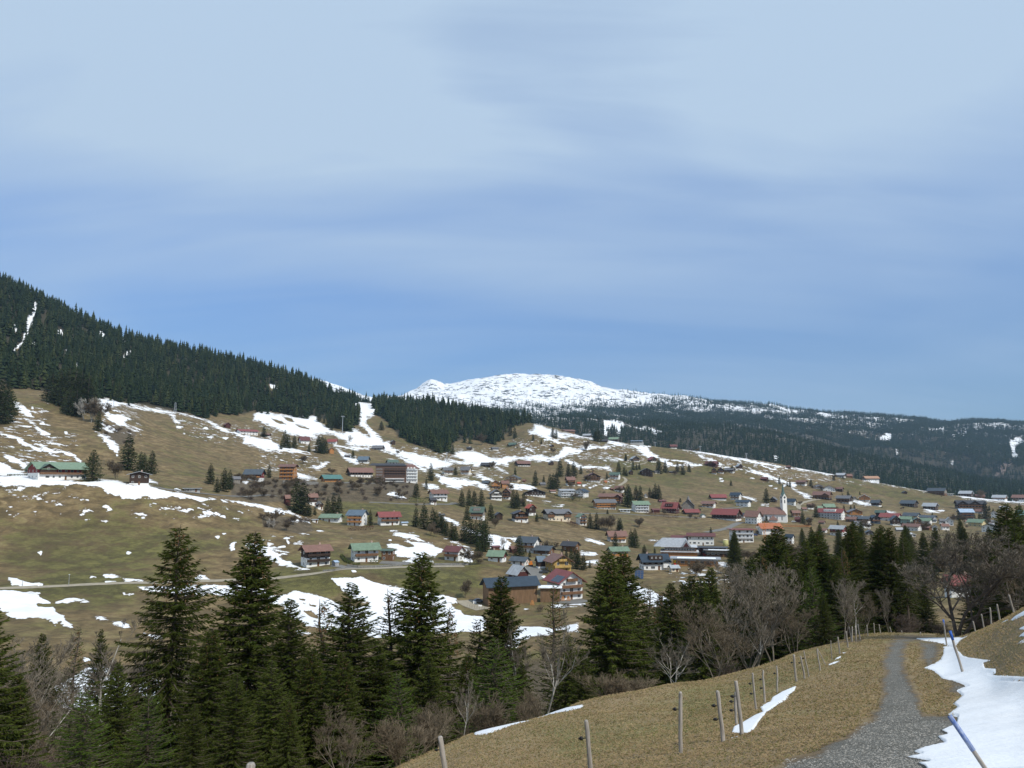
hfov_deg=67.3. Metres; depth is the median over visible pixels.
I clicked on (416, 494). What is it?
spruce
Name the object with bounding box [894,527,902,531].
shed
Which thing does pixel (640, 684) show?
bare bush
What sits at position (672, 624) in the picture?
spruce
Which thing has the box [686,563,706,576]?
bare tree
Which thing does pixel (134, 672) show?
bare tree
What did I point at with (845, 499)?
chalet
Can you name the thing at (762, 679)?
fence post
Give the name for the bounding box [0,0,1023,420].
sky
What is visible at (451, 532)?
spruce
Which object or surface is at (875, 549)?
spruce
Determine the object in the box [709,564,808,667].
bare tree
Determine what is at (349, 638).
spruce
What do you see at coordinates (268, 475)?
spruce
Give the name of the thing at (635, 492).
spruce
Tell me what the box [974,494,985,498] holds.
shed
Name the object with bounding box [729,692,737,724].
fence post
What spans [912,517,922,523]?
chalet
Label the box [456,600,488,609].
yard
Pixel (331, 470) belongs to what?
bare tree
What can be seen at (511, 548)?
shed
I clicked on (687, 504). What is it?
chalet
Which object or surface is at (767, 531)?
chalet
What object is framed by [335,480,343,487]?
bare tree
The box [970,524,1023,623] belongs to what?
spruce
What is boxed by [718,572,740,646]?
spruce
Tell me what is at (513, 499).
spruce
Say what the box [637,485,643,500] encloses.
spruce
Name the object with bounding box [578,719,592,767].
fence post
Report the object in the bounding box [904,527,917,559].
spruce
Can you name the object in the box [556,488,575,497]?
chalet
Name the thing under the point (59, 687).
bare tree
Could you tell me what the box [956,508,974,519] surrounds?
chalet
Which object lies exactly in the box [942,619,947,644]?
snow pole
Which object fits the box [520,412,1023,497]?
mountain forest
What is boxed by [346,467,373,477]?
chalet
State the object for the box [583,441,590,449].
bare tree
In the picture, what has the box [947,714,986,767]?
snow pole
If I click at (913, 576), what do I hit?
spruce
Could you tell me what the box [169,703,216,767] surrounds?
spruce
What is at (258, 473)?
chalet
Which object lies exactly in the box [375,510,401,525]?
chalet
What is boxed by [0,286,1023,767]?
ground
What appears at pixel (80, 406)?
bare tree
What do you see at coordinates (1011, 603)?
fence post
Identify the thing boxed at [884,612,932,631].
bare bush
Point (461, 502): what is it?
spruce
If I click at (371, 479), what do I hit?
bare tree
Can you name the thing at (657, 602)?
spruce
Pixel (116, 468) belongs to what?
bare tree
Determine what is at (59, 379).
spruce
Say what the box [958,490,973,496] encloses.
chalet
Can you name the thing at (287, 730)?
spruce
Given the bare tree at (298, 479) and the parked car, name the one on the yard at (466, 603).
the parked car
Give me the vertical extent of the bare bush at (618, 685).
2.240 m
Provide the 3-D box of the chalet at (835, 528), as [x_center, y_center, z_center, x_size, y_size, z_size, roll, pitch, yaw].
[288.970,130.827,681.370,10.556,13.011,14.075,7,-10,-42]
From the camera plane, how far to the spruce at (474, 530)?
446.92 m
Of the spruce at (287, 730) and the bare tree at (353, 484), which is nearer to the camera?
the spruce at (287, 730)
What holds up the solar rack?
on the ground at (110, 526)
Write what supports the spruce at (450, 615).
on the ground at (110, 526)
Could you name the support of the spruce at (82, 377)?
on the ground at (110, 526)
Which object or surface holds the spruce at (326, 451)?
on the ground at (110, 526)
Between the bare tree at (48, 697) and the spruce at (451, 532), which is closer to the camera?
the bare tree at (48, 697)
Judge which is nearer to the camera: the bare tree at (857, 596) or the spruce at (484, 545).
the bare tree at (857, 596)
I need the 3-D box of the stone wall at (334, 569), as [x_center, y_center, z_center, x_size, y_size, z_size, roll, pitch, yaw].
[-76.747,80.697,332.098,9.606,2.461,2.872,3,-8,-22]
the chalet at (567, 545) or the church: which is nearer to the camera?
the chalet at (567, 545)
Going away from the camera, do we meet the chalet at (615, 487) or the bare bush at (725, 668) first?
the bare bush at (725, 668)
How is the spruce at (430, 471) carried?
on the ground at (110, 526)
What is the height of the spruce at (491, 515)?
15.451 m
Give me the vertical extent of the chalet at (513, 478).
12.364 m
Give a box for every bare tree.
[0,632,83,759]
[0,678,76,766]
[1,656,31,679]
[7,672,86,754]
[27,669,60,730]
[43,671,76,714]
[49,685,65,704]
[53,618,154,745]
[73,397,88,418]
[82,397,100,422]
[83,396,111,419]
[105,458,123,478]
[108,611,184,757]
[126,661,161,696]
[242,488,258,496]
[248,474,256,483]
[257,487,268,495]
[258,480,269,488]
[265,509,284,519]
[280,482,290,488]
[282,520,291,530]
[284,488,293,496]
[287,515,299,523]
[291,478,303,483]
[299,456,307,462]
[315,490,326,495]
[326,467,335,474]
[333,485,342,493]
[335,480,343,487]
[351,482,362,488]
[365,477,376,481]
[373,485,382,491]
[394,491,405,498]
[427,522,436,533]
[430,526,440,536]
[454,671,482,735]
[458,548,483,564]
[459,578,472,597]
[475,433,486,444]
[491,517,500,528]
[494,609,535,688]
[500,537,506,548]
[539,540,558,546]
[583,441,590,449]
[595,517,607,530]
[601,514,615,530]
[634,516,643,524]
[645,627,691,682]
[648,631,699,682]
[671,574,802,672]
[682,602,751,677]
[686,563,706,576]
[687,559,704,566]
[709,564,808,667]
[710,560,788,661]
[713,652,743,672]
[742,550,755,558]
[743,613,775,653]
[762,596,819,653]
[779,541,800,556]
[791,545,803,560]
[830,576,865,638]
[844,593,881,634]
[845,581,868,634]
[861,521,874,528]
[875,587,893,631]
[891,524,1023,636]
[916,522,930,529]
[927,546,962,578]
[958,514,966,522]
[976,489,986,497]
[983,542,1023,610]
[1009,549,1023,591]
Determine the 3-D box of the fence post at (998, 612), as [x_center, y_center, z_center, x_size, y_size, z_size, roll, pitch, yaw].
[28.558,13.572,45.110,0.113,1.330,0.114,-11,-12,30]
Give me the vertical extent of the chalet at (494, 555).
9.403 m
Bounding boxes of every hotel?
[368,463,418,482]
[591,498,616,509]
[597,493,622,503]
[710,508,742,520]
[818,508,846,519]
[926,488,947,495]
[953,500,986,509]
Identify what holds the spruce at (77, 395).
on the ground at (110, 526)
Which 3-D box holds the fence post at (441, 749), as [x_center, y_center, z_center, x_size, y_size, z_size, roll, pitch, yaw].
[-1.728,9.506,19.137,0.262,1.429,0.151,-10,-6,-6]
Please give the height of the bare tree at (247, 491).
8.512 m
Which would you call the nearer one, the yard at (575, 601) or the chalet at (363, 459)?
the yard at (575, 601)
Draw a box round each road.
[0,565,464,588]
[155,486,275,496]
[369,502,459,504]
[576,513,693,517]
[704,522,744,531]
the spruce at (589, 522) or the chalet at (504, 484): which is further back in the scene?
the chalet at (504, 484)
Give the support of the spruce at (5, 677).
on the ground at (110, 526)
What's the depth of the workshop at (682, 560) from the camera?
406.16 m
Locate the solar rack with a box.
[635,570,643,578]
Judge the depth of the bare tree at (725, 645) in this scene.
58.39 m
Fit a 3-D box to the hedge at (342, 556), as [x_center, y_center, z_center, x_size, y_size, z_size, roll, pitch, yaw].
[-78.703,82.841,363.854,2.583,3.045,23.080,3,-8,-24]
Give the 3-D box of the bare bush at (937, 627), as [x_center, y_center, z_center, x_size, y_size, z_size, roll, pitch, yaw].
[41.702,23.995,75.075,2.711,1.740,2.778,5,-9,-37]
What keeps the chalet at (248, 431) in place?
on the ground at (110, 526)
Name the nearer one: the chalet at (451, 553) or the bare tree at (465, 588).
the bare tree at (465, 588)
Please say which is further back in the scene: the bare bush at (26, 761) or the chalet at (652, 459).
the chalet at (652, 459)
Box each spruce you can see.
[0,380,16,423]
[0,381,18,421]
[0,610,48,767]
[0,672,47,767]
[6,384,20,414]
[10,365,20,385]
[20,633,69,767]
[39,372,56,401]
[39,690,125,767]
[45,369,68,404]
[50,368,79,405]
[52,627,93,762]
[55,369,87,407]
[59,387,75,414]
[63,371,96,411]
[65,389,85,416]
[70,629,111,758]
[78,662,156,767]
[79,376,102,412]
[80,450,106,481]
[80,525,245,767]
[92,411,103,431]
[100,694,180,767]
[113,384,123,401]
[117,434,138,470]
[134,451,146,471]
[141,453,148,471]
[143,450,158,473]
[154,629,249,767]
[157,388,163,405]
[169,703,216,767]
[171,531,296,758]
[196,672,268,767]
[198,399,206,417]
[203,463,214,484]
[212,479,220,492]
[218,468,231,491]
[226,470,234,488]
[241,598,328,759]
[241,660,312,767]
[260,426,267,436]
[264,464,271,477]
[267,701,312,767]
[277,647,334,767]
[278,430,289,447]
[286,434,291,448]
[287,481,308,512]
[291,435,298,448]
[291,582,417,767]
[294,483,312,515]
[298,404,303,417]
[298,600,337,709]
[307,653,380,767]
[314,435,323,453]
[316,411,321,421]
[317,435,325,453]
[322,497,332,513]
[324,437,328,453]
[325,412,333,427]
[330,495,339,513]
[331,410,339,427]
[334,412,343,428]
[336,495,343,512]
[354,406,359,424]
[356,646,410,767]
[357,671,435,767]
[365,588,409,704]
[367,510,372,525]
[377,552,465,758]
[405,651,457,762]
[411,483,419,497]
[411,507,419,526]
[416,503,429,528]
[422,431,426,445]
[425,507,437,530]
[426,463,434,480]
[437,606,463,731]
[438,513,447,533]
[441,519,449,535]
[445,638,530,736]
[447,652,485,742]
[448,523,454,539]
[449,524,460,541]
[451,619,489,731]
[457,575,540,720]
[458,490,467,506]
[458,517,467,540]
[463,517,475,543]
[464,504,471,519]
[466,490,474,505]
[470,520,479,544]
[471,491,479,505]
[471,516,491,547]
[472,538,484,557]
[477,490,486,506]
[479,520,491,551]
[481,519,493,543]
[486,504,494,520]
[504,662,544,722]
[508,490,517,508]
[512,535,526,556]
[514,490,521,508]
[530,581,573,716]
[531,471,538,485]
[541,635,588,713]
[543,550,655,713]
[546,474,553,489]
[551,473,556,489]
[553,473,561,488]
[555,458,564,476]
[565,462,571,476]
[568,547,573,558]
[568,652,597,706]
[570,461,577,477]
[571,547,580,569]
[578,554,588,570]
[580,552,671,692]
[586,513,594,528]
[592,513,598,528]
[594,429,601,441]
[611,532,619,546]
[614,461,621,471]
[615,518,622,530]
[621,484,633,507]
[627,529,634,546]
[631,528,639,547]
[632,487,639,499]
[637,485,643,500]
[641,585,661,679]
[649,590,666,667]
[650,583,695,686]
[651,594,666,646]
[652,483,656,498]
[654,486,662,499]
[655,459,662,473]
[659,581,708,676]
[662,460,667,472]
[662,575,720,679]
[665,576,741,682]
[680,462,685,474]
[702,566,738,670]
[706,605,731,676]
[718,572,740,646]
[718,598,735,663]
[720,568,750,631]
[723,532,744,577]
[727,597,745,671]
[730,535,780,670]
[735,526,799,670]
[735,568,799,669]
[735,573,750,632]
[737,552,774,661]
[741,559,750,579]
[744,547,762,655]
[744,556,758,580]
[747,552,810,662]
[762,488,770,502]
[774,570,823,659]
[785,539,832,644]
[787,567,842,649]
[798,528,805,547]
[798,531,836,599]
[800,512,804,523]
[803,527,813,557]
[810,593,840,645]
[812,506,818,517]
[816,524,826,546]
[818,555,872,639]
[822,556,838,612]
[828,526,885,633]
[828,548,870,640]
[831,529,841,557]
[838,522,886,632]
[857,522,867,546]
[862,528,915,632]
[864,534,878,605]
[868,527,933,632]
[870,525,919,629]
[888,532,923,623]
[897,531,914,575]
[897,544,933,613]
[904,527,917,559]
[911,574,942,633]
[913,532,939,581]
[929,527,945,571]
[946,536,988,633]
[951,519,971,545]
[954,528,973,574]
[964,534,1010,630]
[966,503,1023,603]
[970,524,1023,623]
[981,502,990,518]
[998,506,1023,592]
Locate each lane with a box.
[459,467,486,477]
[525,566,542,579]
[796,499,820,511]
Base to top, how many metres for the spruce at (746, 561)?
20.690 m
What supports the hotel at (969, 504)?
on the ground at (110, 526)
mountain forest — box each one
[356,388,1023,465]
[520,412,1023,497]
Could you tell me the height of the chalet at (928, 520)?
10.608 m
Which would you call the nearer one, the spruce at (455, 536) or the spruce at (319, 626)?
the spruce at (319, 626)
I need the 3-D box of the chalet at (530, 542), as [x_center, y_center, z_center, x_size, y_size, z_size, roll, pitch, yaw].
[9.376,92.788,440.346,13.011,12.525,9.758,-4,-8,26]
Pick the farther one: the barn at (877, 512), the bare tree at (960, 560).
the barn at (877, 512)
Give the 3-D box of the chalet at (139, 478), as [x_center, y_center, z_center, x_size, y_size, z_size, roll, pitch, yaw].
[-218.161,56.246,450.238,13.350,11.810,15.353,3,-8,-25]
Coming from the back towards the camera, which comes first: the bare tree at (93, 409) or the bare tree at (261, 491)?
the bare tree at (93, 409)
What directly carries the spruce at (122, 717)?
on the ground at (110, 526)
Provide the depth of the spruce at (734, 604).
139.68 m
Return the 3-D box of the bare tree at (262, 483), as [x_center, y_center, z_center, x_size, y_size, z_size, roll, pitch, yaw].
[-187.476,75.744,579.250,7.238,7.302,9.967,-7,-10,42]
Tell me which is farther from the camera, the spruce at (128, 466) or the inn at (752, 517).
the inn at (752, 517)
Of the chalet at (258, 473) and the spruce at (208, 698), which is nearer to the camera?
the spruce at (208, 698)
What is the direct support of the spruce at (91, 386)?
on the ground at (110, 526)
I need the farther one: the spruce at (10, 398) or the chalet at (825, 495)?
the chalet at (825, 495)
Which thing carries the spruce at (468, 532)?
on the ground at (110, 526)
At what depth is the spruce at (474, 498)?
704.72 m
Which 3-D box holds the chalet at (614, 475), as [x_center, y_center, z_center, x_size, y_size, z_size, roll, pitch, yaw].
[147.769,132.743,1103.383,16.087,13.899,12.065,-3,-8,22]
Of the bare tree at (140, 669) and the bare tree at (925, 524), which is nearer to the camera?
the bare tree at (140, 669)
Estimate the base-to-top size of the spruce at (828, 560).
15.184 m
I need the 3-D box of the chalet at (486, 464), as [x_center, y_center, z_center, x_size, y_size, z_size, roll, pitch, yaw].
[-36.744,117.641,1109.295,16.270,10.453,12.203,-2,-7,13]
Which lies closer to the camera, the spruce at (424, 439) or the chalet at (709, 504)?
the chalet at (709, 504)
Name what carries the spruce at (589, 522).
on the ground at (110, 526)
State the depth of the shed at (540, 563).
373.62 m
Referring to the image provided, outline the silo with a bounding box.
[723,539,728,545]
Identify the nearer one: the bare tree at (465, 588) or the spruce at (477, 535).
the bare tree at (465, 588)
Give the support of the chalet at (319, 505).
on the ground at (110, 526)
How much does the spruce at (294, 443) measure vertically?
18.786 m
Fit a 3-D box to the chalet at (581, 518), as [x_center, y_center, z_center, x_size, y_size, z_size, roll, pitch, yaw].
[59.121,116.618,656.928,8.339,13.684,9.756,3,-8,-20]
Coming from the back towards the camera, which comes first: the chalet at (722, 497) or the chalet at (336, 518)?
the chalet at (722, 497)
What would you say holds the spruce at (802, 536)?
on the ground at (110, 526)
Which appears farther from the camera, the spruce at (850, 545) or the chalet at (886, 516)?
the chalet at (886, 516)
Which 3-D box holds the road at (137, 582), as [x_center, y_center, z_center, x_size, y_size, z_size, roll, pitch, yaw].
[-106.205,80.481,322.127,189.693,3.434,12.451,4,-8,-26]
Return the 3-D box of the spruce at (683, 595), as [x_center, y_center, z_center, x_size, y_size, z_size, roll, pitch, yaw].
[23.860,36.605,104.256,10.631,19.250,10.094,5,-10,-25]
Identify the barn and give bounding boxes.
[479,576,540,606]
[874,510,887,515]
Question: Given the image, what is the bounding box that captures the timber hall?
[654,538,698,556]
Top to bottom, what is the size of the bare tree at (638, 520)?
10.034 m
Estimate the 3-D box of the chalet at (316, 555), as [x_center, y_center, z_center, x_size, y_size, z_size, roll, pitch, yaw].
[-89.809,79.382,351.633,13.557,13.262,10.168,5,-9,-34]
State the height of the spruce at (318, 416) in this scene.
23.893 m
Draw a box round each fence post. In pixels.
[246,762,254,767]
[435,736,447,767]
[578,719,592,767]
[672,691,682,753]
[711,690,724,741]
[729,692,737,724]
[730,681,743,734]
[748,673,756,708]
[759,670,765,702]
[773,666,777,692]
[790,654,797,681]
[798,656,805,678]
[802,651,809,676]
[816,648,820,671]
[996,604,1000,620]
[1008,594,1014,612]
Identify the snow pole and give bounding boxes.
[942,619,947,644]
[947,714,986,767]
[949,631,963,671]
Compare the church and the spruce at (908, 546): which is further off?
the church
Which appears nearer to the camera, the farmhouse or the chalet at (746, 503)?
the farmhouse
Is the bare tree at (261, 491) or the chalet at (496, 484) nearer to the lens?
the bare tree at (261, 491)
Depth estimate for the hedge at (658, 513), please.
780.77 m
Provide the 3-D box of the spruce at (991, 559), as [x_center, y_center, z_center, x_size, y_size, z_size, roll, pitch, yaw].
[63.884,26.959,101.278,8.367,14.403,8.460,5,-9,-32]
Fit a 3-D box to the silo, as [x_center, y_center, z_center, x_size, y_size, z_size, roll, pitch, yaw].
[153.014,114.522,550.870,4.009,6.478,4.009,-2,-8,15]
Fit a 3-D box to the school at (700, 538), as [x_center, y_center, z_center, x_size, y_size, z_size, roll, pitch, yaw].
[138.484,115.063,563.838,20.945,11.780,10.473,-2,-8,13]
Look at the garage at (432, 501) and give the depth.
641.77 m
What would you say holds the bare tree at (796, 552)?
on the ground at (110, 526)
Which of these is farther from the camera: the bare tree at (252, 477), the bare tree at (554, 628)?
the bare tree at (252, 477)
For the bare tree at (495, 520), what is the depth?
541.05 m
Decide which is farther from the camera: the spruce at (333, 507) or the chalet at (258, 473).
the chalet at (258, 473)
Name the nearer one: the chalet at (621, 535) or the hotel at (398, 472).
the chalet at (621, 535)
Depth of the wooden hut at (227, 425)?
1033.97 m
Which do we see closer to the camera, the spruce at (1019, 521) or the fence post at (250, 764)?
the fence post at (250, 764)
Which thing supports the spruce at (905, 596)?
on the ground at (110, 526)
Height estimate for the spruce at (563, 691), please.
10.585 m
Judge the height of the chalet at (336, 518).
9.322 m
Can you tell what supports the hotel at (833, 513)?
on the ground at (110, 526)
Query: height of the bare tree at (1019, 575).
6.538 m
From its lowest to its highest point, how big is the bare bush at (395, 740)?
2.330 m
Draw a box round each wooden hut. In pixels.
[222,422,231,427]
[328,447,333,453]
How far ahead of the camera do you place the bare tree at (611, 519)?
638.97 m
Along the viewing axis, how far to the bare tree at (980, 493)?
1295.08 m
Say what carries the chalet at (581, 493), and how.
on the ground at (110, 526)
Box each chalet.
[24,460,88,479]
[127,470,151,485]
[235,429,258,435]
[242,468,266,481]
[298,436,310,443]
[298,543,333,567]
[306,492,318,505]
[315,501,323,509]
[318,512,344,522]
[327,438,337,444]
[345,508,368,525]
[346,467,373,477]
[348,541,381,561]
[357,456,370,463]
[371,445,384,450]
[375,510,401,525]
[385,460,399,462]
[427,489,449,501]
[441,467,453,474]
[442,544,463,560]
[460,466,471,474]
[469,506,485,520]
[480,462,491,466]
[486,548,507,561]
[488,488,502,500]
[492,480,500,488]
[500,481,509,488]
[501,488,511,499]
[505,474,521,481]
[506,563,530,576]
[510,509,528,522]
[514,461,530,466]
[514,535,541,552]
[524,489,546,497]
[525,503,536,515]
[531,544,556,555]
[542,552,574,571]
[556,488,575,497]
[560,540,581,551]
[565,476,575,485]
[574,488,589,497]
[575,512,586,525]
[584,473,600,482]
[605,530,627,542]
[606,545,629,556]
[608,437,619,441]
[609,472,620,479]
[614,485,624,492]
[630,456,639,461]
[636,552,671,569]
[639,468,652,476]
[647,456,656,462]
[669,444,677,448]
[681,499,695,509]
[700,500,716,507]
[704,461,718,467]
[708,493,727,500]
[718,467,724,473]
[724,468,735,472]
[729,492,742,499]
[735,499,751,506]
[755,523,783,534]
[770,496,777,502]
[784,534,794,543]
[787,498,796,505]
[790,509,800,516]
[795,480,807,485]
[812,491,832,499]
[813,484,822,488]
[822,503,835,507]
[823,485,834,491]
[828,524,847,535]
[835,472,846,477]
[835,487,843,491]
[835,495,853,503]
[844,516,857,521]
[846,508,862,516]
[855,515,871,522]
[858,494,869,501]
[862,476,879,482]
[865,529,874,535]
[870,499,882,506]
[870,514,881,523]
[878,512,901,520]
[888,515,900,525]
[899,500,918,507]
[899,516,912,522]
[901,523,922,530]
[902,512,920,517]
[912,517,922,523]
[920,518,932,523]
[922,502,938,509]
[938,519,944,523]
[939,572,972,597]
[940,523,949,529]
[945,516,953,525]
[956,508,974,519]
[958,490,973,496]
[966,518,987,526]
[974,508,983,513]
[980,522,996,531]
[991,495,1007,500]
[991,510,996,517]
[1010,494,1023,501]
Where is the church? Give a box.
[758,482,787,522]
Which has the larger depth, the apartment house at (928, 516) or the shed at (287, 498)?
the apartment house at (928, 516)
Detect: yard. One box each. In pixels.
[331,565,359,567]
[380,561,410,564]
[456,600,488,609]
[556,598,587,603]
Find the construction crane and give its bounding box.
[756,522,810,540]
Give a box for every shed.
[231,476,240,483]
[283,495,290,504]
[331,560,338,565]
[491,545,500,549]
[495,512,502,519]
[509,546,515,553]
[534,556,545,568]
[538,585,561,601]
[651,508,659,512]
[681,509,700,514]
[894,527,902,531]
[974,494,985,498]
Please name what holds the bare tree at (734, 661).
on the ground at (110, 526)
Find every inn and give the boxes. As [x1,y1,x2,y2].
[660,502,680,513]
[743,510,762,523]
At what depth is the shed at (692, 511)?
819.83 m
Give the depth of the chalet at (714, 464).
1315.86 m
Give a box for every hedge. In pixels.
[340,554,352,563]
[348,526,372,529]
[409,497,428,502]
[545,491,580,500]
[645,511,678,517]
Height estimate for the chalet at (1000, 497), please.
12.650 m
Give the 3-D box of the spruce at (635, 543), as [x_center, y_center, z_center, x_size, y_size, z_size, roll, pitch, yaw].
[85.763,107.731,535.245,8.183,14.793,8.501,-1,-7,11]
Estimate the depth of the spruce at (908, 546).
301.85 m
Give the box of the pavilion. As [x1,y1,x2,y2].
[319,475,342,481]
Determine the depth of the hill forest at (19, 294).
1407.71 m
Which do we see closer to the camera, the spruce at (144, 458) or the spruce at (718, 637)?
the spruce at (718, 637)
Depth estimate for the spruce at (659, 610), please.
150.72 m
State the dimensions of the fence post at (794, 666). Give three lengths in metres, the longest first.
1.483 x 0.228 x 0.129 m
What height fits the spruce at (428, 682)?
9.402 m
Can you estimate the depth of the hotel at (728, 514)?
787.24 m
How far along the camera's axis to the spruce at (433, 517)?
480.44 m
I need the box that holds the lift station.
[630,440,643,445]
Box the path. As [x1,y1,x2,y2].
[779,634,978,767]
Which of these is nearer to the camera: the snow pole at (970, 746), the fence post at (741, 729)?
the snow pole at (970, 746)
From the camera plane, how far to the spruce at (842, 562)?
97.67 m
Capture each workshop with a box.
[670,556,720,565]
[696,546,726,554]
[703,549,728,556]
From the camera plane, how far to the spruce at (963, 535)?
297.58 m
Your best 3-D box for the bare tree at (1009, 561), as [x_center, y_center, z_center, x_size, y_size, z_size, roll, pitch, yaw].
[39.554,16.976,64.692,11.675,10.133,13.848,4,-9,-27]
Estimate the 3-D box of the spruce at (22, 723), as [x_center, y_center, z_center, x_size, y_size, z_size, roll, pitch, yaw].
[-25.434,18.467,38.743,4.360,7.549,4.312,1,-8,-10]
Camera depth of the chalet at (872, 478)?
1368.72 m
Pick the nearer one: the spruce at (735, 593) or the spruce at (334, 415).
the spruce at (735, 593)
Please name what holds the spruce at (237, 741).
on the ground at (110, 526)
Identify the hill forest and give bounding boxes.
[0,271,1017,500]
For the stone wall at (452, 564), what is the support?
on the ground at (110, 526)
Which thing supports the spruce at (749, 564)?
on the ground at (110, 526)
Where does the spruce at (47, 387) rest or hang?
on the ground at (110, 526)
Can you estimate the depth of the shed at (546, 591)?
307.79 m
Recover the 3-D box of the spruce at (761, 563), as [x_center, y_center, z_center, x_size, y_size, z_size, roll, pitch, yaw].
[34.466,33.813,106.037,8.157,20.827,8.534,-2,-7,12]
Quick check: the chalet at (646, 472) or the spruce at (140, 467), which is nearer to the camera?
the spruce at (140, 467)
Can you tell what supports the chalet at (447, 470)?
on the ground at (110, 526)
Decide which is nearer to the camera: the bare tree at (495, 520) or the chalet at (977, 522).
the bare tree at (495, 520)
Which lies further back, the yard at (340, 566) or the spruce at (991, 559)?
the yard at (340, 566)
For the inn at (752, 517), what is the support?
on the ground at (110, 526)
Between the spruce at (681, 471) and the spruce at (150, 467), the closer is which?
the spruce at (150, 467)
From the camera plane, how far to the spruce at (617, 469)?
1159.12 m
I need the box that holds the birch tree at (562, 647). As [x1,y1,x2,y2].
[529,609,589,713]
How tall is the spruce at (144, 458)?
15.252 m
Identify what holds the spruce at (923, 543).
on the ground at (110, 526)
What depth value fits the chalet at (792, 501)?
970.94 m
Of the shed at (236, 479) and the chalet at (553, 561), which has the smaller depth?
the chalet at (553, 561)
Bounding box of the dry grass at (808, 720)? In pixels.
[395,607,1023,767]
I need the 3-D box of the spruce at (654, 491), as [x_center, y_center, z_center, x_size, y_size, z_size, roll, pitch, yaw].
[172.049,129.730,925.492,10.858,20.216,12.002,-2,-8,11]
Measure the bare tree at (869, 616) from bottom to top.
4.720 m
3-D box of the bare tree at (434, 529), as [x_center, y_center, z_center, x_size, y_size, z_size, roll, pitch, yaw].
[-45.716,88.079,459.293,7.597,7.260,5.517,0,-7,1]
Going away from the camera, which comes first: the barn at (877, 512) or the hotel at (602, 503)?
the hotel at (602, 503)
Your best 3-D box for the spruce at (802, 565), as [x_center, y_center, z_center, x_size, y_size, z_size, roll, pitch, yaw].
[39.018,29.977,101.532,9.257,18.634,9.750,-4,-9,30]
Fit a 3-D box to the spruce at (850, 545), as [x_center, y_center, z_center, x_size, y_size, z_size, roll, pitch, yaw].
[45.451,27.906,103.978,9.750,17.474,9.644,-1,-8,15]
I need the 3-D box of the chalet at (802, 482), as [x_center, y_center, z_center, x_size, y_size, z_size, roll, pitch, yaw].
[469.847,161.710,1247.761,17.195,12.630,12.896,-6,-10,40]
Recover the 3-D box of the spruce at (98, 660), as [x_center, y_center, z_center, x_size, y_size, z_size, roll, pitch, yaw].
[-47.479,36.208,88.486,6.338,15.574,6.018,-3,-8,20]
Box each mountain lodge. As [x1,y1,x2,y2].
[562,429,574,433]
[582,434,591,437]
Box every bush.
[0,743,74,767]
[33,745,68,767]
[309,703,372,767]
[369,709,452,767]
[409,699,459,753]
[420,690,515,737]
[510,687,551,720]
[571,670,633,696]
[623,671,662,691]
[712,659,740,675]
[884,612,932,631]
[896,626,913,632]
[925,623,957,634]
[975,618,994,628]
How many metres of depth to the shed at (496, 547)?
430.97 m
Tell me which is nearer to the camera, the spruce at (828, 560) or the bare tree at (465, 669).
the bare tree at (465, 669)
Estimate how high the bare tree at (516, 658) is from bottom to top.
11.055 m
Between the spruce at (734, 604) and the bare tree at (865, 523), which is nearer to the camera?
the spruce at (734, 604)
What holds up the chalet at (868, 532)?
on the ground at (110, 526)
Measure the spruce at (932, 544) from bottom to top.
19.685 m
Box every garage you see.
[182,488,201,492]
[380,549,395,560]
[429,498,436,504]
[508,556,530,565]
[619,509,630,512]
[668,565,679,571]
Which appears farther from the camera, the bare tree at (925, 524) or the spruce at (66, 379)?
the spruce at (66, 379)
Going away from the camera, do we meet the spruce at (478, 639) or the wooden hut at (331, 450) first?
the spruce at (478, 639)
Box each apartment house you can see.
[278,463,298,479]
[541,508,572,521]
[630,500,650,512]
[726,528,755,542]
[918,514,937,521]
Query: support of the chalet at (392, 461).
on the ground at (110, 526)
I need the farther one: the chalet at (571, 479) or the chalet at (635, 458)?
the chalet at (635, 458)
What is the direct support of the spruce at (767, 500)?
on the ground at (110, 526)
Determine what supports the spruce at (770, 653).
on the ground at (110, 526)
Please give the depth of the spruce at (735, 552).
335.68 m
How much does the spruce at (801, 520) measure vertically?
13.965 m
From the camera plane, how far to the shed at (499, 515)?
622.23 m
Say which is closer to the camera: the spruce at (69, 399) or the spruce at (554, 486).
the spruce at (69, 399)
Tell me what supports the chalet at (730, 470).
on the ground at (110, 526)
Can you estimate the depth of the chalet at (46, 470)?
436.57 m
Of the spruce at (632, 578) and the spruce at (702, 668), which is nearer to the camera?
the spruce at (632, 578)
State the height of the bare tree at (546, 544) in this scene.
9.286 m
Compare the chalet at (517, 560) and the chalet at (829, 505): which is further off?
the chalet at (829, 505)
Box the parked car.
[472,598,482,601]
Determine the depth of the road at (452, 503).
632.11 m
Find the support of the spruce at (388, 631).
on the ground at (110, 526)
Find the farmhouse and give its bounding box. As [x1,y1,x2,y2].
[542,568,587,599]
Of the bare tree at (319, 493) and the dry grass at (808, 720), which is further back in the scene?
the bare tree at (319, 493)
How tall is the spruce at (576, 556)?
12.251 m
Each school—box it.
[671,535,687,540]
[686,533,715,544]
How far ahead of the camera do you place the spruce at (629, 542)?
542.51 m
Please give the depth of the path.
13.77 m
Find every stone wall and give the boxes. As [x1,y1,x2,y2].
[283,480,318,484]
[323,567,344,570]
[347,564,401,567]
[434,563,468,565]
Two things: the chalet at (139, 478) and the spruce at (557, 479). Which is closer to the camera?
the chalet at (139, 478)
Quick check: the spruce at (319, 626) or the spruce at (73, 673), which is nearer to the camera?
the spruce at (319, 626)
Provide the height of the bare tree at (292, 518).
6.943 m
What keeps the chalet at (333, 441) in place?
on the ground at (110, 526)

